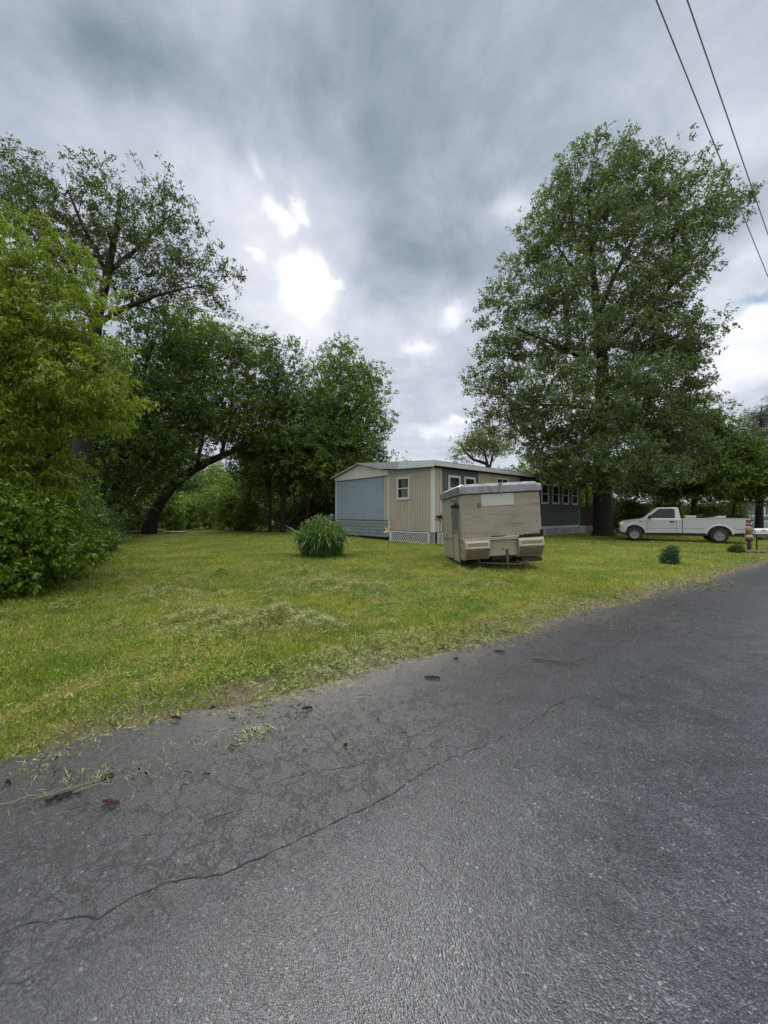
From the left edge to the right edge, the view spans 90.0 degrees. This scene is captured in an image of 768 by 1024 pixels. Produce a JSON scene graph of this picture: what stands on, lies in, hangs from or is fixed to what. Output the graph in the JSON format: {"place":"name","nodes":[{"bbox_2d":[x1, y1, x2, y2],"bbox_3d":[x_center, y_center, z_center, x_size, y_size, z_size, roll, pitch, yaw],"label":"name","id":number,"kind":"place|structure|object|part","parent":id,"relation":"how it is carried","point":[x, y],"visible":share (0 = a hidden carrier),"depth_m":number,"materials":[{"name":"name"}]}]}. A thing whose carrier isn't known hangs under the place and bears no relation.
{"place":"outdoors","nodes":[
{"label":"outdoors","id":0,"kind":"place"},
{"bbox_2d":[0,562,767,1023],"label":"road","id":1,"kind":"structure","parent":0,"point":[602,858],"depth_m":1.84,"materials":[{"name":"grey asphalt"}]},
{"bbox_2d":[1,788,65,803],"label":"grass stalk","id":2,"kind":"object","parent":1,"relation":"on","point":[30,795],"depth_m":2.15,"materials":[{"name":"plant"}]},
{"bbox_2d":[45,791,74,802],"bbox_3d":[-1.816,1.593,2.155,0.131,0.026,0.027,0,0,-32],"label":"bark chip","id":3,"kind":"object","parent":1,"relation":"on","point":[58,796],"visible":1,"depth_m":2.15,"materials":[{"name":"brown wood"}]},
{"bbox_2d":[35,775,111,798],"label":"grass stalk","id":4,"kind":"object","parent":1,"relation":"on","point":[66,788],"depth_m":2.20,"materials":[{"name":"plant"}]},
{"bbox_2d":[101,773,114,778],"bbox_3d":[-1.670,1.593,2.324,0.070,0.026,0.024,0,0,-15],"label":"bark chip","id":5,"kind":"object","parent":1,"relation":"on","point":[109,774],"visible":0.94,"depth_m":2.32,"materials":[{"name":"brown wood"}]},
{"bbox_2d":[102,799,118,804],"bbox_3d":[-1.504,1.592,2.112,0.095,0.026,0.020,0,0,9],"label":"bark chip","id":6,"kind":"object","parent":1,"relation":"on","point":[110,801],"visible":1,"depth_m":2.11,"materials":[{"name":"brown wood"}]},
{"bbox_2d":[171,715,180,719],"bbox_3d":[-1.615,1.596,2.989,0.089,0.026,0.038,0,0,34],"label":"bark chip","id":7,"kind":"object","parent":1,"relation":"on","point":[176,717],"visible":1,"depth_m":2.98,"materials":[{"name":"wood"}]},
{"bbox_2d":[7,579,756,788],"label":"grass clippings","id":8,"kind":"object","parent":1,"relation":"on","point":[271,726],"depth_m":4.45,"materials":[{"name":"green plant"}]},
{"bbox_2d":[424,675,439,678],"bbox_3d":[0.468,1.599,3.722,0.151,0.026,0.023,0,0,7],"label":"bark chip","id":9,"kind":"object","parent":1,"relation":"on","point":[434,677],"visible":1,"depth_m":3.72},
{"bbox_2d":[532,658,578,664],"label":"twig","id":10,"kind":"object","parent":1,"relation":"on","point":[551,660],"visible":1,"depth_m":4.12,"materials":[{"name":"grey wood"}]},
{"bbox_2d":[0,518,767,761],"bbox_3d":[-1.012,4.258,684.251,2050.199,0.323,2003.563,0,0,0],"label":"ground","id":11,"kind":"structure","parent":0,"point":[230,687],"depth_m":6.88,"materials":[{"name":"green plant"}]},
{"bbox_2d":[0,462,108,604],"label":"shrub","id":12,"kind":"object","parent":11,"relation":"on","point":[33,564],"visible":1,"depth_m":7.36,"materials":[{"name":"green plant"}]},
{"bbox_2d":[4,462,118,583],"bbox_3d":[-8.264,0.367,9.019,3.067,3.259,3.117,0,0,0],"label":"shrub","id":13,"kind":"object","parent":11,"relation":"on","point":[91,549],"visible":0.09,"depth_m":9.32,"materials":[{"name":"green plant"}]},
{"bbox_2d":[0,198,164,543],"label":"box elder","id":14,"kind":"object","parent":11,"relation":"on","point":[36,367],"visible":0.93,"depth_m":8.01,"materials":[{"name":"green plant"}]},
{"bbox_2d":[50,462,121,565],"bbox_3d":[-10.070,0.158,11.562,3.662,3.701,3.487,0,0,0],"label":"shrub","id":15,"kind":"object","parent":11,"relation":"on","point":[94,519],"visible":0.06,"depth_m":11.76,"materials":[{"name":"green plant"}]},
{"bbox_2d":[69,454,127,528],"bbox_3d":[-15.987,-0.292,19.055,5.084,5.060,4.706,0,0,24],"label":"shrub","id":16,"kind":"object","parent":11,"relation":"on","point":[103,501],"visible":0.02,"depth_m":19.44,"materials":[{"name":"green plant"}]},
{"bbox_2d":[77,487,130,551],"bbox_3d":[-12.326,0.527,15.510,3.250,3.153,3.365,0,0,29],"label":"shrub","id":17,"kind":"object","parent":11,"relation":"on","point":[105,512],"visible":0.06,"depth_m":15.92,"materials":[{"name":"green plant"}]},
{"bbox_2d":[102,513,134,541],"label":"shrub","id":18,"kind":"object","parent":11,"relation":"on","point":[123,526],"visible":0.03,"depth_m":21.43,"materials":[{"name":"green plant"}]},
{"bbox_2d":[100,488,141,532],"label":"bush","id":19,"kind":"object","parent":11,"relation":"on","point":[127,517],"visible":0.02,"depth_m":27.30,"materials":[{"name":"green plant"}]},
{"bbox_2d":[0,133,247,496],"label":"ash tree","id":20,"kind":"object","parent":11,"relation":"on","point":[19,189],"visible":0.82,"depth_m":18.57,"materials":[{"name":"green plant"}]},
{"bbox_2d":[11,281,243,536],"bbox_3d":[-18.118,-5.783,25.679,16.987,15.231,11.344,0,0,22],"label":"maple tree","id":21,"kind":"object","parent":11,"relation":"on","point":[121,459],"visible":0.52,"depth_m":24.25,"materials":[{"name":"green plant"}]},
{"bbox_2d":[96,399,168,523],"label":"background tree","id":22,"kind":"object","parent":11,"relation":"on","point":[142,481],"visible":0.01,"depth_m":41.63,"materials":[{"name":"green plant"}]},
{"bbox_2d":[125,493,147,530],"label":"bush","id":23,"kind":"object","parent":11,"relation":"on","point":[138,512],"visible":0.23,"depth_m":30.78,"materials":[{"name":"green plant"}]},
{"bbox_2d":[143,480,191,532],"bbox_3d":[-19.342,-0.448,34.070,4.147,4.865,4.319,0,0,0],"label":"bush","id":24,"kind":"object","parent":11,"relation":"on","point":[171,516],"visible":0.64,"depth_m":33.64,"materials":[{"name":"green plant"}]},
{"bbox_2d":[132,434,214,507],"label":"background tree","id":25,"kind":"object","parent":11,"relation":"on","point":[189,485],"visible":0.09,"depth_m":47.89,"materials":[{"name":"green plant"}]},
{"bbox_2d":[163,490,212,529],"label":"bush","id":26,"kind":"object","parent":11,"relation":"on","point":[194,516],"visible":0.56,"depth_m":37.67,"materials":[{"name":"green plant"}]},
{"bbox_2d":[131,289,283,533],"bbox_3d":[-13.581,-7.019,29.674,11.590,18.192,10.902,0,0,0],"label":"leaning tree","id":27,"kind":"object","parent":11,"relation":"on","point":[240,354],"visible":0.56,"depth_m":29.24,"materials":[{"name":"green plant"}]},
{"bbox_2d":[186,482,229,529],"bbox_3d":[-17.852,-0.484,40.104,5.013,5.480,5.319,0,0,24],"label":"bush","id":28,"kind":"object","parent":11,"relation":"on","point":[206,498],"visible":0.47,"depth_m":39.20,"materials":[{"name":"green plant"}]},
{"bbox_2d":[186,460,232,508],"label":"background tree","id":29,"kind":"object","parent":11,"relation":"on","point":[215,468],"visible":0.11,"depth_m":58.28,"materials":[{"name":"green plant"}]},
{"bbox_2d":[203,467,246,505],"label":"background tree","id":30,"kind":"object","parent":11,"relation":"on","point":[226,486],"visible":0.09,"depth_m":54.32,"materials":[{"name":"green plant"}]},
{"bbox_2d":[206,486,258,530],"bbox_3d":[-14.749,-0.199,36.961,4.405,5.014,4.462,0,0,44],"label":"bush","id":31,"kind":"object","parent":11,"relation":"on","point":[223,509],"visible":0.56,"depth_m":36.32,"materials":[{"name":"green plant"}]},
{"bbox_2d":[225,487,267,531],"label":"bush","id":32,"kind":"object","parent":11,"relation":"on","point":[245,516],"visible":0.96,"depth_m":34.59,"materials":[{"name":"green plant"}]},
{"bbox_2d":[228,418,272,500],"bbox_3d":[-12.416,-3.484,35.973,5.252,10.716,5.958,0,0,-11],"label":"sapling","id":33,"kind":"object","parent":11,"relation":"on","point":[241,467],"visible":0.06,"depth_m":35.71,"materials":[{"name":"green plant"}]},
{"bbox_2d":[225,472,276,522],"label":"background tree","id":34,"kind":"object","parent":11,"relation":"on","point":[259,502],"visible":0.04,"depth_m":49.84,"materials":[{"name":"green plant"}]},
{"bbox_2d":[219,331,312,531],"bbox_3d":[-9.819,-6.857,32.855,8.888,17.330,8.123,0,0,-27],"label":"wild cherry","id":35,"kind":"object","parent":11,"relation":"on","point":[277,401],"visible":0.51,"depth_m":31.97,"materials":[{"name":"green plant"}]},
{"bbox_2d":[230,434,325,527],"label":"background tree","id":36,"kind":"object","parent":11,"relation":"on","point":[289,494],"visible":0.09,"depth_m":41.99,"materials":[{"name":"green plant"}]},
{"bbox_2d":[265,495,300,529],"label":"bush","id":37,"kind":"object","parent":11,"relation":"on","point":[276,511],"visible":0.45,"depth_m":39.16,"materials":[{"name":"green plant"}]},
{"bbox_2d":[264,425,312,530],"bbox_3d":[-7.906,-2.705,33.291,5.412,9.136,5.449,0,0,-25],"label":"sapling","id":38,"kind":"object","parent":11,"relation":"on","point":[281,475],"visible":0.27,"depth_m":31.83,"materials":[{"name":"green plant"}]},
{"bbox_2d":[286,494,321,529],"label":"bush","id":39,"kind":"object","parent":11,"relation":"on","point":[302,512],"visible":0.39,"depth_m":37.37,"materials":[{"name":"green plant"}]},
{"bbox_2d":[219,330,402,532],"bbox_3d":[-6.236,-6.851,33.931,15.776,17.354,12.942,0,0,0],"label":"round maple","id":40,"kind":"object","parent":11,"relation":"on","point":[325,404],"visible":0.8,"depth_m":31.83,"materials":[{"name":"green plant"}]},
{"bbox_2d":[281,414,342,524],"bbox_3d":[-5.748,-3.055,31.167,5.142,9.824,6.241,0,0,0],"label":"sapling","id":41,"kind":"object","parent":11,"relation":"on","point":[311,445],"visible":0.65,"depth_m":30.10,"materials":[{"name":"green plant"}]},
{"bbox_2d":[282,513,358,557],"bbox_3d":[-2.360,0.825,14.468,3.192,1.634,3.134,0,0,0],"label":"lily clump","id":42,"kind":"object","parent":11,"relation":"on","point":[328,538],"visible":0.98,"depth_m":13.92,"materials":[{"name":"green plant"}]},
{"bbox_2d":[291,449,350,506],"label":"background tree","id":43,"kind":"object","parent":11,"relation":"on","point":[320,491],"visible":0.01,"depth_m":44.22,"materials":[{"name":"green plant"}]},
{"bbox_2d":[308,491,334,525],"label":"bush","id":44,"kind":"object","parent":11,"relation":"on","point":[329,509],"visible":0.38,"depth_m":36.52,"materials":[{"name":"green plant"}]},
{"bbox_2d":[327,514,334,524],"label":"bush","id":45,"kind":"object","parent":11,"relation":"on","point":[329,517],"visible":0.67,"depth_m":27.94,"materials":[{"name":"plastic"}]},
{"bbox_2d":[318,418,348,522],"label":"sapling","id":46,"kind":"object","parent":11,"relation":"on","point":[327,479],"visible":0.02,"depth_m":35.92,"materials":[{"name":"green plant"}]},
{"bbox_2d":[0,545,749,713],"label":"lawn weeds","id":47,"kind":"object","parent":11,"relation":"on","point":[210,664],"visible":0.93,"depth_m":4.64,"materials":[{"name":"green plant"}]},
{"bbox_2d":[0,539,767,842],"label":"grass clippings","id":48,"kind":"object","parent":11,"relation":"on","point":[224,612],"depth_m":5.13,"materials":[{"name":"green plant"}]},
{"bbox_2d":[384,525,393,548],"bbox_3d":[0.209,1.151,17.367,0.466,1.138,0.059,0,0,0],"label":"pinwheel","id":49,"kind":"object","parent":11,"relation":"on","point":[388,529],"visible":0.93,"depth_m":17.36,"materials":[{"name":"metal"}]},
{"bbox_2d":[330,460,593,543],"bbox_3d":[8.270,-0.696,31.120,23.365,4.942,9.980,0,0,-40],"label":"mobile home","id":50,"kind":"object","parent":11,"relation":"on","point":[375,499],"visible":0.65,"depth_m":23.44,"materials":[{"name":"beige metal"}]},
{"bbox_2d":[396,476,409,499],"bbox_3d":[1.088,-1.357,21.992,0.048,1.310,1.060,0,0,-41],"label":"window","id":51,"kind":"structure","parent":50,"relation":"in","point":[403,483],"depth_m":21.98,"materials":[{"name":"white glass"}]},
{"bbox_2d":[448,475,460,489],"bbox_3d":[3.934,-1.324,21.409,1.050,1.420,0.048,0,0,-40],"label":"window","id":52,"kind":"structure","parent":50,"relation":"in","point":[453,481],"depth_m":21.37,"materials":[{"name":"white glass"}]},
{"bbox_2d":[464,477,475,484],"bbox_3d":[4.994,-1.320,22.312,1.040,1.420,0.048,0,0,-41],"label":"window","id":53,"kind":"structure","parent":50,"relation":"in","point":[467,480],"depth_m":22.32,"materials":[{"name":"white glass"}]},
{"bbox_2d":[496,477,508,482],"bbox_3d":[7.569,-1.717,24.511,1.350,0.930,0.048,0,0,-41],"label":"window","id":54,"kind":"structure","parent":50,"relation":"in","point":[498,479],"depth_m":24.48,"materials":[{"name":"clear glass"}]},
{"bbox_2d":[541,484,548,503],"bbox_3d":[11.815,-1.327,28.141,1.120,1.480,0.048,0,0,-40],"label":"window","id":55,"kind":"structure","parent":50,"relation":"in","point":[545,489],"depth_m":28.10,"materials":[{"name":"clear glass"}]},
{"bbox_2d":[552,485,559,503],"bbox_3d":[13.069,-1.323,29.213,1.120,1.480,0.048,0,0,-40],"label":"window","id":56,"kind":"structure","parent":50,"relation":"in","point":[555,490],"depth_m":29.22,"materials":[{"name":"clear glass"}]},
{"bbox_2d":[562,486,568,504],"bbox_3d":[14.324,-1.318,30.285,1.120,1.480,0.048,0,0,-40],"label":"window","id":57,"kind":"structure","parent":50,"relation":"in","point":[565,495],"depth_m":30.30,"materials":[{"name":"clear glass"}]},
{"bbox_2d":[571,488,577,504],"bbox_3d":[15.580,-1.314,31.352,1.120,1.480,0.048,0,0,-41],"label":"window","id":58,"kind":"structure","parent":50,"relation":"in","point":[574,496],"depth_m":31.38,"materials":[{"name":"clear glass"}]},
{"bbox_2d":[445,422,521,467],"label":"crooked tree","id":59,"kind":"object","parent":11,"relation":"on","point":[480,442],"visible":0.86,"depth_m":44.47,"materials":[{"name":"green plant"}]},
{"bbox_2d":[440,481,544,570],"bbox_3d":[3.264,0.456,11.883,2.585,2.575,4.142,-3,-1,-2],"label":"camper trailer","id":60,"kind":"object","parent":11,"relation":"on","point":[497,521],"visible":1,"depth_m":11.01,"materials":[{"name":"beige metal"}]},
{"bbox_3d":[2.182,0.539,11.809,0.092,1.960,0.720,-3,-1,-2],"label":"door","id":61,"kind":"part","parent":60,"relation":"part of","materials":[{"name":"beige metal"}]},
{"bbox_2d":[497,458,553,474],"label":"background tree","id":62,"kind":"object","parent":11,"relation":"on","point":[514,468],"visible":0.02,"depth_m":39.47,"materials":[{"name":"green plant"}]},
{"bbox_2d":[552,461,592,506],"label":"background tree","id":63,"kind":"object","parent":11,"relation":"on","point":[583,498],"visible":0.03,"depth_m":40.71,"materials":[{"name":"green plant"}]},
{"bbox_2d":[458,119,767,536],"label":"oak tree","id":64,"kind":"object","parent":11,"relation":"on","point":[603,472],"visible":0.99,"depth_m":25.42,"materials":[{"name":"green plant"}]},
{"bbox_2d":[612,491,652,529],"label":"bush","id":65,"kind":"object","parent":11,"relation":"on","point":[634,505],"visible":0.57,"depth_m":32.41,"materials":[{"name":"green plant"}]},
{"bbox_2d":[644,495,689,514],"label":"bush","id":66,"kind":"object","parent":11,"relation":"on","point":[671,504],"visible":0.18,"depth_m":33.36,"materials":[{"name":"green plant"}]},
{"bbox_2d":[658,544,682,564],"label":"dwarf conifer","id":67,"kind":"object","parent":11,"relation":"on","point":[669,555],"visible":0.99,"depth_m":12.01,"materials":[{"name":"green plant"}]},
{"bbox_2d":[612,450,732,508],"bbox_3d":[22.005,-1.728,30.761,8.821,7.007,8.778,0,0,0],"label":"young maple","id":68,"kind":"object","parent":11,"relation":"on","point":[641,492],"visible":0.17,"depth_m":29.71,"materials":[{"name":"green plant"}]},
{"bbox_2d":[616,507,750,542],"bbox_3d":[17.034,0.712,22.215,6.157,1.955,2.517,0,0,30],"label":"pickup truck","id":69,"kind":"object","parent":11,"relation":"on","point":[666,521],"visible":0.98,"depth_m":21.46,"materials":[{"name":"white paint"}]},
{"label":"side window","id":70,"kind":"part","parent":69,"relation":"part of","materials":[{"name":"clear glass"}]},
{"bbox_2d":[680,515,695,517],"bbox_3d":[17.402,0.373,22.000,0.520,0.343,1.747,0,0,30],"label":"toolbox","id":71,"kind":"object","parent":69,"relation":"on","point":[686,516],"visible":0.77,"depth_m":21.45,"materials":[{"name":"metal"}]},
{"bbox_2d":[615,386,767,515],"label":"young maple","id":72,"kind":"object","parent":11,"relation":"on","point":[722,465],"visible":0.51,"depth_m":27.84,"materials":[{"name":"green plant"}]},
{"bbox_2d":[679,495,731,516],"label":"bush","id":73,"kind":"object","parent":11,"relation":"on","point":[702,510],"visible":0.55,"depth_m":33.27,"materials":[{"name":"green plant"}]},
{"bbox_2d":[696,422,767,516],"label":"young maple","id":74,"kind":"object","parent":11,"relation":"on","point":[762,492],"visible":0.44,"depth_m":27.75,"materials":[{"name":"green plant"}]},
{"bbox_2d":[713,499,754,525],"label":"bush","id":75,"kind":"object","parent":11,"relation":"on","point":[740,511],"visible":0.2,"depth_m":33.06,"materials":[{"name":"green plant"}]},
{"bbox_2d":[725,544,746,552],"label":"dwarf shrub","id":76,"kind":"object","parent":11,"relation":"on","point":[737,548],"visible":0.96,"depth_m":15.51,"materials":[{"name":"green plant"}]},
{"bbox_2d":[709,494,767,514],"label":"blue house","id":77,"kind":"structure","parent":11,"relation":"on","point":[765,510],"depth_m":41.19,"materials":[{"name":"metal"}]},
{"bbox_2d":[728,395,767,527],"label":"pine tree","id":78,"kind":"object","parent":11,"relation":"on","point":[761,418],"visible":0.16,"depth_m":29.87,"materials":[{"name":"green plant"}]},
{"bbox_2d":[745,527,752,549],"bbox_3d":[15.416,1.165,16.212,0.260,1.100,0.254,0,0,0],"label":"carved post","id":79,"kind":"object","parent":11,"relation":"on","point":[749,535],"visible":0.95,"depth_m":16.15,"materials":[{"name":"brown wood"}]},
{"bbox_2d":[749,515,767,527],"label":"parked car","id":80,"kind":"object","parent":11,"relation":"on","point":[752,517],"visible":0.1,"depth_m":32.98,"materials":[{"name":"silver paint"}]},
{"bbox_2d":[752,528,767,549],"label":"mailbox","id":81,"kind":"object","parent":11,"relation":"on","point":[759,531],"visible":0.81,"depth_m":16.37,"materials":[{"name":"metal"}]},
{"bbox_2d":[0,0,767,506],"label":"sky","id":82,"kind":"structure","parent":0,"point":[366,164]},
{"bbox_2d":[588,493,728,525],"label":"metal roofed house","id":83,"kind":"structure","parent":0,"point":[652,503],"depth_m":39.44,"materials":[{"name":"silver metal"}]},
{"bbox_3d":[-7.268,-2.665,-3.841,0.312,9.100,1.800,0,0,-39],"label":"utility pole","id":84,"kind":"object","parent":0,"visible":0},
{"bbox_2d":[655,0,767,276],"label":"power line","id":85,"kind":"object","parent":84,"relation":"attached to","point":[705,122],"visible":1,"depth_m":6.24,"materials":[{"name":"grey metal"}]},
{"bbox_3d":[41.216,-2.510,34.784,0.312,9.100,1.800,0,0,-39],"label":"utility pole","id":86,"kind":"object","parent":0,"visible":0},
{"bbox_2d":[686,0,767,234],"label":"power line","id":87,"kind":"object","parent":86,"relation":"attached to","point":[689,6],"visible":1,"depth_m":6.04,"materials":[{"name":"grey metal"}]}
]}

